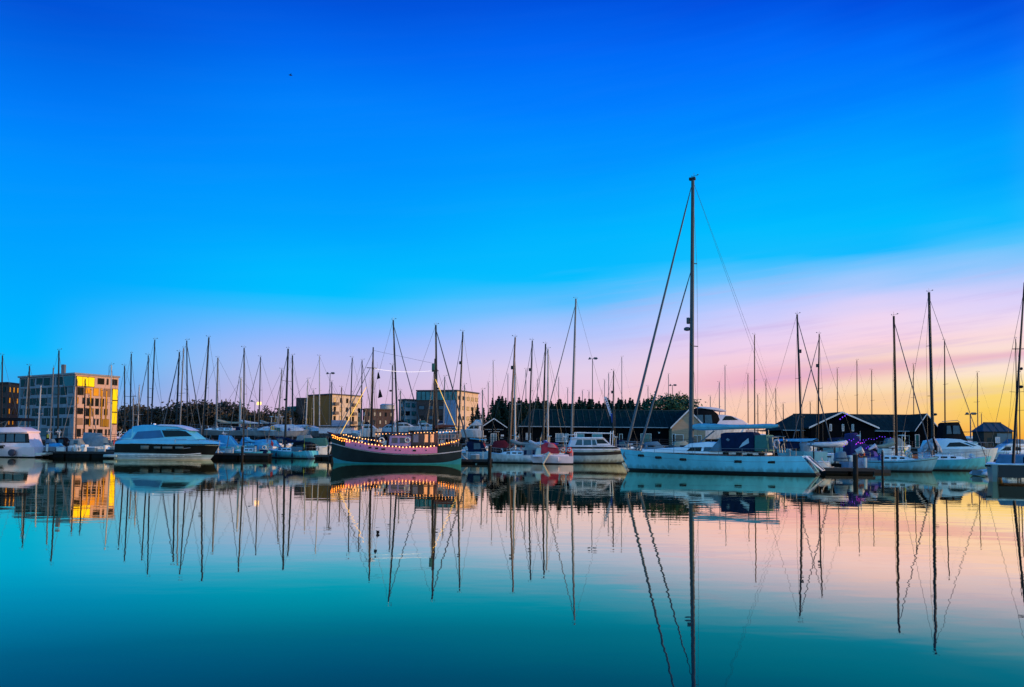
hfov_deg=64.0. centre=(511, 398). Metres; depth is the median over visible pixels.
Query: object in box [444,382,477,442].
sailing yacht
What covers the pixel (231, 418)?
broadleaf tree
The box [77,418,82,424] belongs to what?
window
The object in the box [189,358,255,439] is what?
sailing yacht
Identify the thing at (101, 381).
window
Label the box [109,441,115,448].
cuddy boat
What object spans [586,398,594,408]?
conifer tree
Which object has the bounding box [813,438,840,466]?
davit frame
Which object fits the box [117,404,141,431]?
broadleaf tree
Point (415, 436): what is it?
window
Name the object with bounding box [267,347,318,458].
sailing yacht
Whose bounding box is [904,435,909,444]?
window
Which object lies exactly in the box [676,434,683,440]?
window
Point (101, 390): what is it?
window
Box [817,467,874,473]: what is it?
pontoon
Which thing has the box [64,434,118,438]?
quay railing
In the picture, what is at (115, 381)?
window
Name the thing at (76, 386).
sailing yacht
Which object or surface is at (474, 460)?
pontoon
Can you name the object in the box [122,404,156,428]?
broadleaf tree
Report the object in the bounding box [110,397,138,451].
sailing yacht
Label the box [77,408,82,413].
window
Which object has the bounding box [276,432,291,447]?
covered motorboat
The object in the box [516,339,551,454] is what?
sailing yacht
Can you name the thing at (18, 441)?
cabin cruiser
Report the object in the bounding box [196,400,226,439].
broadleaf tree
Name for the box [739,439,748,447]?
tent window
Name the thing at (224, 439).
sports boat
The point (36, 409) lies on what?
window
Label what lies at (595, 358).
street lamp
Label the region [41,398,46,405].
window
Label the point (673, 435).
door
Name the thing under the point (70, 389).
window
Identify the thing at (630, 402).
conifer tree
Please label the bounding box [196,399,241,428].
broadleaf tree
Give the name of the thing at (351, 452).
wooden ketch
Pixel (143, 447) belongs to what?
hull window
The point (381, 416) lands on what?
apartment block
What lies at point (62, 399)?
window
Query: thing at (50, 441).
open boat
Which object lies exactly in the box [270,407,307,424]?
broadleaf tree
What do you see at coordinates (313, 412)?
sailing yacht
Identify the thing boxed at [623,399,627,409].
conifer tree
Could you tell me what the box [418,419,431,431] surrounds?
motor cruiser
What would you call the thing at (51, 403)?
sailing yacht
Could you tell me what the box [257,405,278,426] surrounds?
sparse tree
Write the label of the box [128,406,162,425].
broadleaf tree
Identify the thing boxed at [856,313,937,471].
sailing yacht
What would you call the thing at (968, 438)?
sailing yacht
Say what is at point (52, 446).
dinghy
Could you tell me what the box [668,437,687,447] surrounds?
covered motorboat
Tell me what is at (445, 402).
light rope
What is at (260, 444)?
sailing yacht
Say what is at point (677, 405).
leafy tree
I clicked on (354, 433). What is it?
sailing yacht
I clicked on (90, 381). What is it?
window
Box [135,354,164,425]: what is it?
sailing yacht
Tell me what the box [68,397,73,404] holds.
window
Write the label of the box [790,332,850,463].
sailing yacht
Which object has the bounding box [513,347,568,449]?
sailing yacht
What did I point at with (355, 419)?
apartment block
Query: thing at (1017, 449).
sailing yacht
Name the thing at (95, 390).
window
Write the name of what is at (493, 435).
door
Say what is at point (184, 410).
broadleaf tree
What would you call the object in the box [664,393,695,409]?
leafy tree
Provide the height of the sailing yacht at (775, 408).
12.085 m
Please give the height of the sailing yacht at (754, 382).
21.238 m
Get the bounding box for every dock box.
[56,447,65,450]
[87,447,96,450]
[225,449,233,452]
[470,454,478,458]
[816,461,828,467]
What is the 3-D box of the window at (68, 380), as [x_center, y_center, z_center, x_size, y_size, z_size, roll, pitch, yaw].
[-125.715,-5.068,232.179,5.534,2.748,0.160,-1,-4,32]
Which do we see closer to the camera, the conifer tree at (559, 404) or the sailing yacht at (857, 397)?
the conifer tree at (559, 404)
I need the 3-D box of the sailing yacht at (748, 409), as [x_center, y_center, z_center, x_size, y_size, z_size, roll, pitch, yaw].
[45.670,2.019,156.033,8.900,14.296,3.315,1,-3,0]
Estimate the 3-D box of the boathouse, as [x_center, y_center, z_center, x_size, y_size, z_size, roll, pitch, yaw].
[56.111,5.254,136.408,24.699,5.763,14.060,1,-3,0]
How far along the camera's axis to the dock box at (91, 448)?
105.83 m
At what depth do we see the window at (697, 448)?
70.96 m
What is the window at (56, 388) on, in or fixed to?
in the apartment block at (95, 385)
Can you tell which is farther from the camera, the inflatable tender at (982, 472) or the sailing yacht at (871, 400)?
the sailing yacht at (871, 400)
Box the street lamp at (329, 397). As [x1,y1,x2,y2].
[326,372,334,424]
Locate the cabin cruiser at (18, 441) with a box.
[0,418,52,457]
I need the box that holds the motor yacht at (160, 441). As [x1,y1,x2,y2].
[103,423,224,458]
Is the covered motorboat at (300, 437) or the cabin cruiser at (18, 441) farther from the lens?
the covered motorboat at (300, 437)
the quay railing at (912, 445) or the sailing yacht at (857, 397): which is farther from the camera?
the sailing yacht at (857, 397)
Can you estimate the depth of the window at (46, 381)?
238.34 m
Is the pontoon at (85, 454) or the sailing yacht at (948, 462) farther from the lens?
the pontoon at (85, 454)
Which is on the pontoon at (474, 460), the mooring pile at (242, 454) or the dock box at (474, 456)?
the dock box at (474, 456)
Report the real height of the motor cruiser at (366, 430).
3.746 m
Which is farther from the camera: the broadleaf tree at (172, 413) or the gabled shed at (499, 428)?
the broadleaf tree at (172, 413)
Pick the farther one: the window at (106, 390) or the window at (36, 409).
the window at (36, 409)
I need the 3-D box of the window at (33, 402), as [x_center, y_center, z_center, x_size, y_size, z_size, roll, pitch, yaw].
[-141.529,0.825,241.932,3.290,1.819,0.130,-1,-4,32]
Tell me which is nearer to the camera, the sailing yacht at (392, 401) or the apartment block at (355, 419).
the sailing yacht at (392, 401)
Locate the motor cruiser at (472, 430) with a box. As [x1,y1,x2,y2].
[461,418,483,442]
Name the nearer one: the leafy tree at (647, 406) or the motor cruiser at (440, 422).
the motor cruiser at (440, 422)
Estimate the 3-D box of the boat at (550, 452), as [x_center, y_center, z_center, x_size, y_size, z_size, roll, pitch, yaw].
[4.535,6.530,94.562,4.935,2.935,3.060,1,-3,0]
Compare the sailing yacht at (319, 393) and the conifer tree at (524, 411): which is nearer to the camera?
the sailing yacht at (319, 393)
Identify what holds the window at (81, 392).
in the apartment block at (95, 385)
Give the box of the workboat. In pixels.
[839,433,880,467]
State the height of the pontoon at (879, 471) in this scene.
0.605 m
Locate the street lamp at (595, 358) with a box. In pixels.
[589,357,597,401]
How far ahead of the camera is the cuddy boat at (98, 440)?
108.47 m
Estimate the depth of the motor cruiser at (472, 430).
130.20 m
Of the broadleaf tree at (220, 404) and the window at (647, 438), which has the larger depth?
the broadleaf tree at (220, 404)
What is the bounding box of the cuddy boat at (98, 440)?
[82,432,109,450]
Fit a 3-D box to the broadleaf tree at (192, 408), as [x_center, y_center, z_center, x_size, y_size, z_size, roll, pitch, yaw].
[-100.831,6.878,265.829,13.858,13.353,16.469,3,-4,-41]
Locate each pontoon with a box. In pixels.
[42,451,113,457]
[211,453,272,458]
[314,455,331,458]
[461,459,492,462]
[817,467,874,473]
[873,469,890,472]
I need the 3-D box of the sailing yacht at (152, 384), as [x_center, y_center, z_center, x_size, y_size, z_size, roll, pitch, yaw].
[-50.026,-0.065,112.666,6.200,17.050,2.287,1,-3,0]
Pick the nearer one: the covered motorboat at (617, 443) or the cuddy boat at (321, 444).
the cuddy boat at (321, 444)
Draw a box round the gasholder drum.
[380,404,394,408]
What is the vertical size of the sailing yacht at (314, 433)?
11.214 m
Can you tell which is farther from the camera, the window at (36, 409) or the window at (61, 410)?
the window at (36, 409)
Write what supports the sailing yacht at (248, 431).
on the ground
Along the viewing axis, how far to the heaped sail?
81.25 m
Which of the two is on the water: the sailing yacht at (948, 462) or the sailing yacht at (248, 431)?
the sailing yacht at (948, 462)
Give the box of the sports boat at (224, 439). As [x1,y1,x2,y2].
[218,435,246,449]
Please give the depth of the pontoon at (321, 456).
107.19 m
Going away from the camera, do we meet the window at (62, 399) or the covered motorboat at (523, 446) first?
the covered motorboat at (523, 446)
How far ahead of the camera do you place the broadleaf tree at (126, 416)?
326.61 m
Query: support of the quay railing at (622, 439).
on the quay wall
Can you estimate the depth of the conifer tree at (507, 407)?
160.96 m
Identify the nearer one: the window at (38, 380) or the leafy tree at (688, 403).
the leafy tree at (688, 403)
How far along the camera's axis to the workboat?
79.25 m
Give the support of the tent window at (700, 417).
in the motor cruiser at (708, 415)
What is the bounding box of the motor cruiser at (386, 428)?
[379,421,395,436]
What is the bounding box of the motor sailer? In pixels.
[777,438,827,460]
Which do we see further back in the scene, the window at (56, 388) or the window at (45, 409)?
the window at (45, 409)
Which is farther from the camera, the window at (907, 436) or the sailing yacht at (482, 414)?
the window at (907, 436)
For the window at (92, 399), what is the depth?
234.68 m
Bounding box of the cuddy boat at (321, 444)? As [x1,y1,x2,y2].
[303,438,330,454]
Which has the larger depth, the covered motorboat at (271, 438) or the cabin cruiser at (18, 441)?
the covered motorboat at (271, 438)
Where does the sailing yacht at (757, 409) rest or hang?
on the ground
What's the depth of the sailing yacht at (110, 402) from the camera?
116.68 m
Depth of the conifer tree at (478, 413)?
169.93 m
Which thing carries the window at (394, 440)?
in the wooden ketch
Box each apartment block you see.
[0,382,18,426]
[18,364,119,439]
[296,393,362,429]
[362,408,393,428]
[398,399,416,425]
[416,390,479,430]
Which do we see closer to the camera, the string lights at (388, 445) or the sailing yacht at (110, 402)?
the string lights at (388, 445)
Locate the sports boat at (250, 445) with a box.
[239,437,258,451]
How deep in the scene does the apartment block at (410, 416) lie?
247.58 m
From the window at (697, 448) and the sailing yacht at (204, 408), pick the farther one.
the sailing yacht at (204, 408)
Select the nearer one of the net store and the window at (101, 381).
the net store
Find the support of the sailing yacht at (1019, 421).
on the water
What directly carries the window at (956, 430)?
in the cabin cruiser at (949, 430)
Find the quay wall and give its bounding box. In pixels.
[42,440,919,455]
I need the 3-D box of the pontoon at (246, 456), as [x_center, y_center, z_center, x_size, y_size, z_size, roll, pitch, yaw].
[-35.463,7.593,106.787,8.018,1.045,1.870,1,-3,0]
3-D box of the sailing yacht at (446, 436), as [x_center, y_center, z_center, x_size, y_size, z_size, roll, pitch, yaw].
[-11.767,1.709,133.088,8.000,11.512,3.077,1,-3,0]
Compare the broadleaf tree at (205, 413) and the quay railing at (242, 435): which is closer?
the quay railing at (242, 435)
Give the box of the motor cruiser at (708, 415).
[694,399,748,441]
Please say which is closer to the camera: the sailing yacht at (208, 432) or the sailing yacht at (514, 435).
the sailing yacht at (514, 435)
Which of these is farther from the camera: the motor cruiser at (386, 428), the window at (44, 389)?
the window at (44, 389)
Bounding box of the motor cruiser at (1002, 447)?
[995,439,1023,458]
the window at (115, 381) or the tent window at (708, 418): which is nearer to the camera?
the tent window at (708, 418)
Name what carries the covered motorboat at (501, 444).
on the water
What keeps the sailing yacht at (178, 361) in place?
on the water
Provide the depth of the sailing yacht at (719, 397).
172.00 m
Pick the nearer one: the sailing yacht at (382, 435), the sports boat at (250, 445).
the sports boat at (250, 445)
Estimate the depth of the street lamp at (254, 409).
149.94 m
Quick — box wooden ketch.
[327,347,461,463]
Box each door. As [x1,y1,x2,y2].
[491,433,496,443]
[672,434,675,444]
[915,434,919,446]
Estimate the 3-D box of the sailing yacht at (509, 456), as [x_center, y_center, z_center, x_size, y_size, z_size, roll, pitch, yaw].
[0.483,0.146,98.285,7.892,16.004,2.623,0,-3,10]
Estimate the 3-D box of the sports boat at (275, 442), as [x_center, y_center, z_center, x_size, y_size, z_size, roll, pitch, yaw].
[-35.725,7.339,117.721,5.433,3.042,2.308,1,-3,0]
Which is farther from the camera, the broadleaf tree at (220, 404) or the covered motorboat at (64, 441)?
the broadleaf tree at (220, 404)
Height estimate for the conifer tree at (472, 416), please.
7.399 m
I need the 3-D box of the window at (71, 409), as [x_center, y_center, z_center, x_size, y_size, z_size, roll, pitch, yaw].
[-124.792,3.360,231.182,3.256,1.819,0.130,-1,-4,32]
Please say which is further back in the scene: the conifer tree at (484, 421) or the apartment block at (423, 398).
the apartment block at (423, 398)
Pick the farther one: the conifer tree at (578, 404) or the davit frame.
the conifer tree at (578, 404)
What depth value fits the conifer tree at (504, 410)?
159.66 m
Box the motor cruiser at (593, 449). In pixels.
[564,431,628,462]
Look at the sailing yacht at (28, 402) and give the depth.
112.52 m
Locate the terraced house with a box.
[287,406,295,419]
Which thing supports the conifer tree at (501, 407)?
on the ground
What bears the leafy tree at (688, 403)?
on the ground
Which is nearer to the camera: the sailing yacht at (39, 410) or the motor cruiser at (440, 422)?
the sailing yacht at (39, 410)
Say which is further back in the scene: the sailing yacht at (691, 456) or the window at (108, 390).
the window at (108, 390)
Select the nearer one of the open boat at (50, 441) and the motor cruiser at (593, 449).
the motor cruiser at (593, 449)
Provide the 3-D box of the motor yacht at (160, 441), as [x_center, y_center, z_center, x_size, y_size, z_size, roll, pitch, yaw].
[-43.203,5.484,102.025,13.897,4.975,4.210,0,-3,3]
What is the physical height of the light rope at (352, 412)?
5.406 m
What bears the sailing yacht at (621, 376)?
on the ground
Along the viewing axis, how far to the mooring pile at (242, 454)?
105.61 m
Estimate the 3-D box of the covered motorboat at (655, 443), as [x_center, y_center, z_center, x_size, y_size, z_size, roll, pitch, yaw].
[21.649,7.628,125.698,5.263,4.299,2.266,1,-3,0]
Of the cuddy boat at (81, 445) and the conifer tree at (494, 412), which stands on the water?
the cuddy boat at (81, 445)
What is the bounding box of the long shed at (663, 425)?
[518,409,704,444]
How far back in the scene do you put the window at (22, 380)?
245.31 m
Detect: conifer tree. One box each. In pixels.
[468,408,474,425]
[472,403,483,429]
[480,408,486,423]
[486,398,493,422]
[487,396,513,433]
[489,400,507,442]
[498,396,513,439]
[502,403,510,443]
[507,402,520,441]
[511,398,528,439]
[511,402,526,440]
[556,399,563,408]
[574,396,581,408]
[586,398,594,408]
[619,399,623,409]
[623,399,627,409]
[628,397,634,409]
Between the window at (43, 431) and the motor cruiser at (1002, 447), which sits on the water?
the motor cruiser at (1002, 447)
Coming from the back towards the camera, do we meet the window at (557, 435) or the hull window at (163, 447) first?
the window at (557, 435)
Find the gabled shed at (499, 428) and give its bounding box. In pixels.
[481,418,506,443]
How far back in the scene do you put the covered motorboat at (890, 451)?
125.03 m
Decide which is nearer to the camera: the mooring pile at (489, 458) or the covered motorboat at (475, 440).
the mooring pile at (489, 458)
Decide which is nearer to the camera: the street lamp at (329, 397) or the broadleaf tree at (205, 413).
the street lamp at (329, 397)
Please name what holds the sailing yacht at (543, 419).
on the water
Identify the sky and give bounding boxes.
[0,0,1023,438]
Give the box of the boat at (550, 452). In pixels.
[530,443,572,463]
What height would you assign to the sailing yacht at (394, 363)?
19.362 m
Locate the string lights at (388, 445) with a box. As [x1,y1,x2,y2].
[346,439,430,447]
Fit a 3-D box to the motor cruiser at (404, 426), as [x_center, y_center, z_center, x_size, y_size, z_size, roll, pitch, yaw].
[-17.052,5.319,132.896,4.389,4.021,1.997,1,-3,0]
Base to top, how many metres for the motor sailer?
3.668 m
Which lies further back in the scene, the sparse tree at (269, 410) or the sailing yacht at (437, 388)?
the sparse tree at (269, 410)
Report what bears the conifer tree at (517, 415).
on the ground
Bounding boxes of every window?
[21,379,24,386]
[30,379,34,385]
[30,398,35,404]
[32,408,37,415]
[36,378,42,384]
[41,388,46,393]
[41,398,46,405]
[41,429,47,435]
[43,378,49,385]
[44,408,47,415]
[47,418,52,425]
[53,387,59,394]
[55,418,61,425]
[56,377,62,384]
[59,408,65,413]
[60,387,66,394]
[60,397,66,403]
[62,418,68,425]
[63,376,73,385]
[66,407,72,413]
[68,387,72,392]
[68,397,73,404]
[76,376,94,386]
[77,387,83,394]
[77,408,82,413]
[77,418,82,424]
[85,418,90,424]
[86,398,93,405]
[89,389,91,425]
[93,388,98,395]
[95,398,98,405]
[97,378,104,384]
[100,390,102,426]
[102,419,108,426]
[103,389,110,396]
[105,390,106,426]
[112,379,117,385]
[140,445,148,449]
[162,446,172,448]
[391,438,397,442]
[413,434,417,441]
[555,433,564,441]
[592,434,601,436]
[640,434,650,443]
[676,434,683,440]
[687,447,701,450]
[694,435,701,442]
[696,415,702,422]
[705,415,711,422]
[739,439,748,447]
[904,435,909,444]
[946,426,951,433]
[953,426,959,433]
[995,437,999,442]
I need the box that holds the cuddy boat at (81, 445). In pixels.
[66,439,88,450]
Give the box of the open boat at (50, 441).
[45,439,55,445]
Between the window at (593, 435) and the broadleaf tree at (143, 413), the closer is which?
the window at (593, 435)
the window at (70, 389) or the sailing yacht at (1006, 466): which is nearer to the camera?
the sailing yacht at (1006, 466)
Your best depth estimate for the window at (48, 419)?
236.52 m
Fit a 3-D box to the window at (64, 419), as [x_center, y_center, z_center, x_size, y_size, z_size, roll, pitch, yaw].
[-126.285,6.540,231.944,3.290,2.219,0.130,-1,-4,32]
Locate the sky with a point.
(478, 168)
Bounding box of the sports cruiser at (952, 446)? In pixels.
[918,438,997,461]
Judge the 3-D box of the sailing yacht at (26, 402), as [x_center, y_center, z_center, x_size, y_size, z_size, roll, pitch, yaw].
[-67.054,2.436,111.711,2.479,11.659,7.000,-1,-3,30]
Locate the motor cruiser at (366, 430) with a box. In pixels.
[360,420,381,439]
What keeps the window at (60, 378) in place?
in the apartment block at (95, 385)
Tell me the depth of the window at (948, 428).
124.91 m
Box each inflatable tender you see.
[807,440,847,446]
[969,469,987,475]
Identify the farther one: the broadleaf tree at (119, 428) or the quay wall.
the broadleaf tree at (119, 428)
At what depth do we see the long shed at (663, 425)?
141.93 m
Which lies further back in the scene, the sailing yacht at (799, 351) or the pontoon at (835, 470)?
the sailing yacht at (799, 351)
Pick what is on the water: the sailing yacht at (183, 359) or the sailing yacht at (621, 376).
the sailing yacht at (183, 359)
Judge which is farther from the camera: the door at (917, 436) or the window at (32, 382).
the window at (32, 382)
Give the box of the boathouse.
[763,411,937,446]
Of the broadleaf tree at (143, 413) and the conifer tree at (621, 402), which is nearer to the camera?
the conifer tree at (621, 402)
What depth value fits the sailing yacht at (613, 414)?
125.96 m
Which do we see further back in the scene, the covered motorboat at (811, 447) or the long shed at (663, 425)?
the long shed at (663, 425)
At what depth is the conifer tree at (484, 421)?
169.86 m
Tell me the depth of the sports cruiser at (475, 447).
98.47 m
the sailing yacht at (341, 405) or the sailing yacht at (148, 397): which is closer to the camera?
the sailing yacht at (148, 397)
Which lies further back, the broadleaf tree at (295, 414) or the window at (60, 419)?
the broadleaf tree at (295, 414)
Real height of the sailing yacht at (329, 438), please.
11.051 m
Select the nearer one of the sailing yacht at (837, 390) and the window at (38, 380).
the sailing yacht at (837, 390)
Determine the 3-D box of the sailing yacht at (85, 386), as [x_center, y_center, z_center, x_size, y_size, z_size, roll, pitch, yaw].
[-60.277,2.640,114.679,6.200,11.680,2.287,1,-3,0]
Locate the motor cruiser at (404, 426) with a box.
[393,420,419,433]
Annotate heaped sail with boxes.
[921,436,941,452]
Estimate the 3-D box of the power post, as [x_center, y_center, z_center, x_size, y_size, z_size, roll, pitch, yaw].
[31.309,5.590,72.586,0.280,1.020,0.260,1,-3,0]
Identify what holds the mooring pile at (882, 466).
in the water
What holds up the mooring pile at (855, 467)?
in the water
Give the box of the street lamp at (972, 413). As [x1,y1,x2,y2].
[965,412,976,438]
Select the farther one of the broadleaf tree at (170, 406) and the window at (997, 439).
the broadleaf tree at (170, 406)
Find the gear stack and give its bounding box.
[833,452,852,461]
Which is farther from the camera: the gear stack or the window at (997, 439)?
the window at (997, 439)
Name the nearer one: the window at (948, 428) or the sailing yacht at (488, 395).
the window at (948, 428)
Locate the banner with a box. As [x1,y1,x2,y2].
[604,397,612,420]
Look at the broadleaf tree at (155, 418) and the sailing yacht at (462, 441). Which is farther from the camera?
the broadleaf tree at (155, 418)
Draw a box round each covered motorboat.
[55,432,69,447]
[260,430,283,446]
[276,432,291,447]
[292,430,312,444]
[463,439,486,449]
[490,435,511,452]
[516,440,527,450]
[609,434,635,448]
[641,435,663,449]
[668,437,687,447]
[786,435,816,450]
[823,432,843,452]
[877,432,910,456]
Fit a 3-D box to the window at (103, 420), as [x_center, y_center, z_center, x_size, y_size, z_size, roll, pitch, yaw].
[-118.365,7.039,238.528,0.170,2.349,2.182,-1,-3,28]
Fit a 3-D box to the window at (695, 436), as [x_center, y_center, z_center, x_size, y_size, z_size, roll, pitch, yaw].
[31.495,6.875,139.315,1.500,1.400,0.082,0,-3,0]
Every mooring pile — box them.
[240,445,244,458]
[487,444,492,463]
[851,452,859,473]
[880,450,884,472]
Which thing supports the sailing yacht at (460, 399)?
on the water
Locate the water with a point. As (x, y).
(282, 572)
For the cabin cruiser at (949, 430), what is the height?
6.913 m
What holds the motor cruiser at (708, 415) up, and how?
on the ground
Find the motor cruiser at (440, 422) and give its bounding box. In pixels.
[438,421,454,442]
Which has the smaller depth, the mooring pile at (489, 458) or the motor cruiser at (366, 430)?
the mooring pile at (489, 458)
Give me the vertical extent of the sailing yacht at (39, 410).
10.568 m
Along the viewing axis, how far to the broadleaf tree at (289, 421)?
279.42 m
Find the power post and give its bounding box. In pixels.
[863,456,867,467]
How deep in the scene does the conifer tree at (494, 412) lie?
158.15 m
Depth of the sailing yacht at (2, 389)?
109.97 m
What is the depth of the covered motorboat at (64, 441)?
111.56 m
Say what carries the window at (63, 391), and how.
in the apartment block at (95, 385)
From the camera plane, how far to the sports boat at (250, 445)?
113.26 m
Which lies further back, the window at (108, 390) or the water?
the window at (108, 390)
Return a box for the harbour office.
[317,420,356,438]
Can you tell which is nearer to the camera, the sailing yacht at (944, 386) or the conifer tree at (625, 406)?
the sailing yacht at (944, 386)
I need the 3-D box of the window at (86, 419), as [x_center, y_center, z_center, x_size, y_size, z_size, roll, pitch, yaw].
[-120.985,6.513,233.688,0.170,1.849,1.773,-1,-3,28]
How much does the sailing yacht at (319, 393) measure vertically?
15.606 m
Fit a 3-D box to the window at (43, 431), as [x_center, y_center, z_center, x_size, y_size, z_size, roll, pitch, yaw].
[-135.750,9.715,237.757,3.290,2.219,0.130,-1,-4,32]
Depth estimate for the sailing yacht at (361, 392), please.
136.18 m
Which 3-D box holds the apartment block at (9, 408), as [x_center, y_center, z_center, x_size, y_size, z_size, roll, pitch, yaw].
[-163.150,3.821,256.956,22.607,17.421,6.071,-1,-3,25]
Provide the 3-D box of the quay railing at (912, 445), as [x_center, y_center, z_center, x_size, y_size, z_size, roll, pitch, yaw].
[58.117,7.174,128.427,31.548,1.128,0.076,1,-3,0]
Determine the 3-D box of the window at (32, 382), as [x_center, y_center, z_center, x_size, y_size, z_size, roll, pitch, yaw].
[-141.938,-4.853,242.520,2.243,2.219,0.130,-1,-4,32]
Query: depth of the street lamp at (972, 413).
149.89 m
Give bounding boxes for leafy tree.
[640,391,675,409]
[649,393,684,409]
[661,392,688,409]
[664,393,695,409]
[670,398,705,409]
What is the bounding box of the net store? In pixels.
[970,422,1012,447]
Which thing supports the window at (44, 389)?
in the apartment block at (95, 385)
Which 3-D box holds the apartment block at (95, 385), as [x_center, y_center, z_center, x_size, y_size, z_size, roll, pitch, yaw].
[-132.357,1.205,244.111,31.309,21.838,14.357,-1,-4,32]
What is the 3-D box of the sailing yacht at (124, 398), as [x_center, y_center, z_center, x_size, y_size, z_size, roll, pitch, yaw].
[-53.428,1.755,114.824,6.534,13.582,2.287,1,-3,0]
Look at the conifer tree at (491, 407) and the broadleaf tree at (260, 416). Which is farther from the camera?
the broadleaf tree at (260, 416)
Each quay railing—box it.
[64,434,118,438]
[211,435,327,439]
[459,437,532,442]
[536,438,696,444]
[816,440,922,446]
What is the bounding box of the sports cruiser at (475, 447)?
[461,438,496,458]
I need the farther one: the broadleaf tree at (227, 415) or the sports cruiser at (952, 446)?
the broadleaf tree at (227, 415)
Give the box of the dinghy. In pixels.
[43,443,64,451]
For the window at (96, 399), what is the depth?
236.20 m
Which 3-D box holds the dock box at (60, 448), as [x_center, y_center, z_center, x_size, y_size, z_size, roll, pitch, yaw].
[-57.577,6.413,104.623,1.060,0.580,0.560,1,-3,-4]
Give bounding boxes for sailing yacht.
[0,352,20,426]
[4,376,39,433]
[16,364,49,440]
[30,384,59,440]
[39,349,72,437]
[45,365,53,438]
[60,377,96,440]
[61,377,94,438]
[92,362,123,441]
[105,352,138,451]
[110,364,141,438]
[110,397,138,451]
[123,338,163,432]
[134,385,142,425]
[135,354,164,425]
[161,348,192,424]
[163,349,194,424]
[168,339,203,444]
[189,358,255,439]
[190,335,226,444]
[210,377,275,441]
[224,346,273,452]
[240,355,282,439]
[253,368,310,439]
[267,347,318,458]
[268,353,308,439]
[274,378,326,437]
[289,388,328,437]
[299,354,344,441]
[317,380,355,441]
[327,386,358,426]
[338,356,366,440]
[345,359,373,428]
[358,318,422,436]
[379,362,409,434]
[381,389,416,440]
[398,323,467,450]
[422,375,461,442]
[443,330,485,450]
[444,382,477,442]
[459,387,498,443]
[486,335,540,462]
[488,381,489,416]
[506,369,522,451]
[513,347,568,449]
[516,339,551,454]
[530,342,564,453]
[539,297,615,452]
[598,369,643,449]
[620,174,824,474]
[621,356,625,399]
[717,381,733,414]
[737,333,781,434]
[737,373,766,430]
[744,393,760,432]
[758,312,833,463]
[760,389,785,431]
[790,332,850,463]
[819,367,848,412]
[844,359,864,413]
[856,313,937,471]
[860,369,884,413]
[898,290,991,470]
[898,363,924,413]
[935,338,953,420]
[957,371,979,441]
[985,283,1023,481]
[1004,371,1023,453]
[1006,337,1023,453]
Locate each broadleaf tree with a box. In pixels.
[117,404,137,436]
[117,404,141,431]
[117,404,149,430]
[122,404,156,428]
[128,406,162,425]
[139,407,174,424]
[159,399,197,427]
[161,405,197,426]
[162,399,210,427]
[178,399,206,426]
[181,401,215,428]
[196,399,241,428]
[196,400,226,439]
[202,399,253,424]
[211,401,256,427]
[227,406,258,427]
[251,410,268,426]
[260,407,295,425]
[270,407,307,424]
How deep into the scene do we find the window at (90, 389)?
234.28 m
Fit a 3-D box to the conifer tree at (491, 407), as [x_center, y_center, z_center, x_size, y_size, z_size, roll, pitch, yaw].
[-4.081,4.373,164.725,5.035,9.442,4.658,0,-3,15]
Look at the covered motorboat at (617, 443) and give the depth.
125.12 m
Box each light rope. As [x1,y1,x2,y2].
[339,388,365,434]
[435,377,456,428]
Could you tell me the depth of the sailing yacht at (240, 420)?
140.91 m
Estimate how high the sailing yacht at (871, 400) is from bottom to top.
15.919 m
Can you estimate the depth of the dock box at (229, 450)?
105.89 m
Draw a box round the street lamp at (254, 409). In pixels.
[250,400,260,426]
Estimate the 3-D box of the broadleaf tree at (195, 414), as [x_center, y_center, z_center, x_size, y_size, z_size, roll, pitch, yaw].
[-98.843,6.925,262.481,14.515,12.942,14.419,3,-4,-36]
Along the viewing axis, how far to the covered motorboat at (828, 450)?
125.19 m
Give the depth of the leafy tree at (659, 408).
158.87 m
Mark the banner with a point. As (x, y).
(609, 409)
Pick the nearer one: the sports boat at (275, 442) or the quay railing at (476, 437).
the sports boat at (275, 442)
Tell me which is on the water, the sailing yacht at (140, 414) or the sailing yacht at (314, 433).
the sailing yacht at (140, 414)
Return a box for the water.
[0,456,1023,686]
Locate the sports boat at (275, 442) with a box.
[252,439,282,447]
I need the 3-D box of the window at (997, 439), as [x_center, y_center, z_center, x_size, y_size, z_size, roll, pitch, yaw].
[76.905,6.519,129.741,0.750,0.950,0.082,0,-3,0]
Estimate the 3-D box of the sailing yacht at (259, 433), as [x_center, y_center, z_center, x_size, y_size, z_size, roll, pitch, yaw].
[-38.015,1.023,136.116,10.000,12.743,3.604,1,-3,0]
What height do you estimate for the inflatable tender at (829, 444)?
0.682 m
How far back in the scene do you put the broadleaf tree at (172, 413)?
258.67 m
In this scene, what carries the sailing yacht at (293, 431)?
on the ground
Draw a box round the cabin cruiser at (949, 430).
[936,420,977,444]
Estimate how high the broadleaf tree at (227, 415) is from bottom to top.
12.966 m
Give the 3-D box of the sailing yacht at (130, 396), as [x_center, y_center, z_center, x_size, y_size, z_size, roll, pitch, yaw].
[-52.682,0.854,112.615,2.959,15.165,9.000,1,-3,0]
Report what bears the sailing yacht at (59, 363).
on the water
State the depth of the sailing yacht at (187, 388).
114.74 m
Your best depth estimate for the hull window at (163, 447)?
99.86 m

